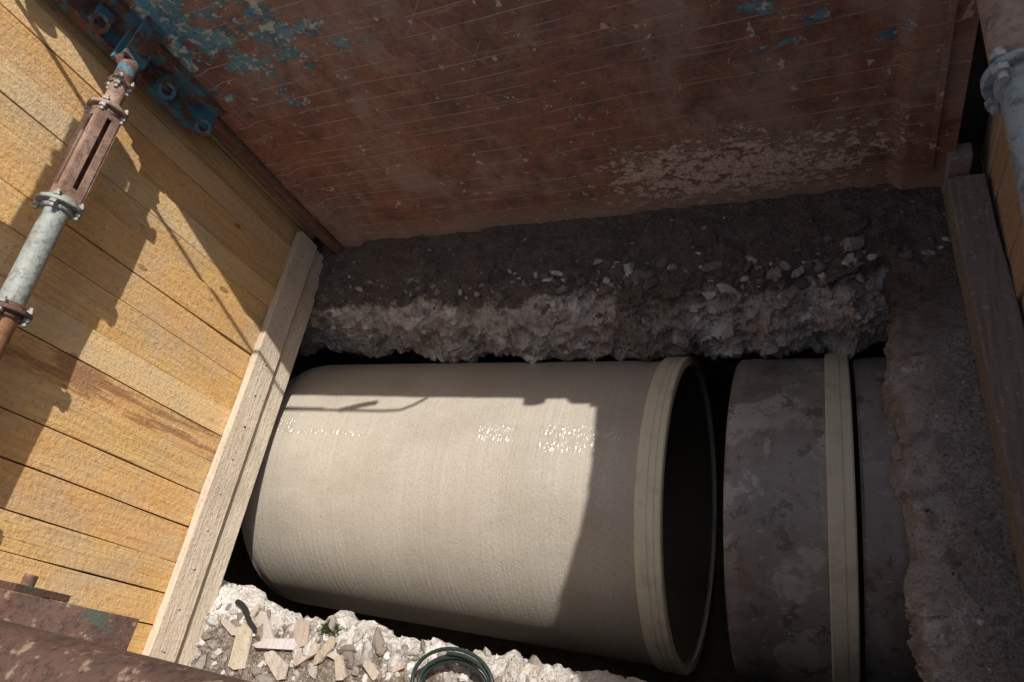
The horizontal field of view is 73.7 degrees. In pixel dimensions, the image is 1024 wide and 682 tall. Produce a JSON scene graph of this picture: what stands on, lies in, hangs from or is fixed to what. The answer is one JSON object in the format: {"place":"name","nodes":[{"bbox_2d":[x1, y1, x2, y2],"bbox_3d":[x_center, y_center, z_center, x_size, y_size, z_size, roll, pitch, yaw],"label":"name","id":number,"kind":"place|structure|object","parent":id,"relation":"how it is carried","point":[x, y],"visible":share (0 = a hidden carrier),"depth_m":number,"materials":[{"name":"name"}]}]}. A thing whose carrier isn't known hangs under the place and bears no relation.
{"place":"outdoors","nodes":[
{"label":"outdoors","id":0,"kind":"place"},
{"bbox_2d":[0,18,988,681],"bbox_3d":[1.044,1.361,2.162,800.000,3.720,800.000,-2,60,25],"label":"ground","id":1,"kind":"structure","parent":0,"point":[716,662],"depth_m":4.46,"materials":[{"name":"soil"}]},
{"bbox_2d":[0,15,165,359],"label":"trench strut","id":2,"kind":"object","parent":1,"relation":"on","point":[60,200],"visible":1,"depth_m":2.75,"materials":[{"name":"grey metal"}]},
{"bbox_2d":[0,0,314,653],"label":"timber plank wall","id":3,"kind":"structure","parent":1,"relation":"on","point":[125,359],"depth_m":3.15,"materials":[{"name":"wood"}]},
{"bbox_2d":[142,231,323,666],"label":"timber beam","id":4,"kind":"structure","parent":1,"relation":"on","point":[192,590],"depth_m":3.69,"materials":[{"name":"beige wood"}]},
{"bbox_2d":[191,580,646,681],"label":"gravel","id":5,"kind":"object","parent":1,"relation":"on","point":[251,597],"visible":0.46,"depth_m":3.10,"materials":[{"name":"grey gravel"}]},
{"bbox_2d":[0,619,250,681],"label":"steel shoring panel","id":6,"kind":"object","parent":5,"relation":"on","point":[29,654],"visible":1,"depth_m":1.64,"materials":[{"name":"brown metal"}]},
{"bbox_2d":[0,573,138,650],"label":"steel bracket","id":7,"kind":"object","parent":6,"relation":"attached to","point":[90,625],"visible":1,"depth_m":2.56,"materials":[{"name":"brown metal"}]},
{"bbox_2d":[235,599,256,633],"bbox_3d":[-1.302,1.365,3.377,0.277,0.057,0.041,30,76,36],"label":"rubber hose","id":8,"kind":"object","parent":5,"relation":"on","point":[246,612],"visible":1,"depth_m":3.37,"materials":[{"name":"black rubber"}]},
{"bbox_2d":[191,597,569,681],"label":"concrete rubble","id":9,"kind":"object","parent":5,"relation":"on","point":[346,649],"visible":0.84,"depth_m":3.10,"materials":[{"name":"grey concrete"}]},
{"bbox_2d":[221,605,406,680],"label":"wood scraps","id":10,"kind":"object","parent":9,"relation":"on","point":[277,664],"visible":0.99,"depth_m":3.19,"materials":[{"name":"beige wood"}]},
{"bbox_2d":[318,615,344,638],"bbox_3d":[-0.835,1.335,3.167,0.118,0.082,0.122,-41,52,-3],"label":"moss clump","id":11,"kind":"object","parent":9,"relation":"on","point":[327,628],"visible":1,"depth_m":3.14,"materials":[{"name":"green plant"}]},
{"bbox_2d":[410,647,493,681],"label":"coiled hose","id":12,"kind":"object","parent":9,"relation":"on","point":[452,656],"visible":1,"depth_m":2.78,"materials":[{"name":"rubber"}]},
{"bbox_2d":[241,356,717,675],"bbox_3d":[-0.145,0.945,4.256,2.520,1.664,1.664,-2,60,25],"label":"fiberglass pipe","id":13,"kind":"object","parent":1,"relation":"on","point":[571,505],"visible":0.97,"depth_m":3.58,"materials":[{"name":"beige plastic"}]},
{"bbox_2d":[298,143,982,380],"bbox_3d":[0.800,-0.058,4.332,5.200,1.873,0.891,-2,60,25],"label":"broken concrete ledge","id":14,"kind":"object","parent":1,"relation":"on","point":[718,338],"visible":0.53,"depth_m":3.64,"materials":[{"name":"concrete"}]},
{"bbox_2d":[52,0,978,254],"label":"steel shoring panel","id":15,"kind":"object","parent":14,"relation":"on","point":[336,127],"visible":0.98,"depth_m":3.09,"materials":[{"name":"brown metal"}]},
{"bbox_2d":[317,188,1019,671],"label":"gravel","id":16,"kind":"structure","parent":14,"relation":"on","point":[645,280],"depth_m":3.32,"materials":[{"name":"grey gravel"}]},
{"bbox_2d":[723,354,859,681],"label":"fiberglass pipe","id":17,"kind":"object","parent":1,"relation":"on","point":[790,552],"visible":1,"depth_m":2.85,"materials":[{"name":"grey concrete"}]},
{"bbox_2d":[850,357,922,681],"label":"fiberglass pipe","id":18,"kind":"object","parent":1,"relation":"on","point":[883,545],"visible":0.33,"depth_m":2.70,"materials":[{"name":"grey concrete"}]},
{"bbox_2d":[880,223,1023,681],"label":"concrete slab","id":19,"kind":"structure","parent":1,"relation":"on","point":[964,646],"depth_m":2.49,"materials":[{"name":"grey concrete"}]},
{"bbox_2d":[941,142,1023,597],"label":"timber beam","id":20,"kind":"structure","parent":19,"relation":"on","point":[995,322],"depth_m":2.57,"materials":[{"name":"brown wood"}]},
{"bbox_2d":[980,111,1023,324],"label":"timber plank wall","id":21,"kind":"structure","parent":19,"relation":"on","point":[998,172],"depth_m":2.66,"materials":[{"name":"brown wood"}]},
{"bbox_2d":[976,0,1023,222],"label":"trench strut","id":22,"kind":"object","parent":21,"relation":"attached to","point":[1002,77],"visible":1,"depth_m":1.20,"materials":[{"name":"grey metal"}]}
]}

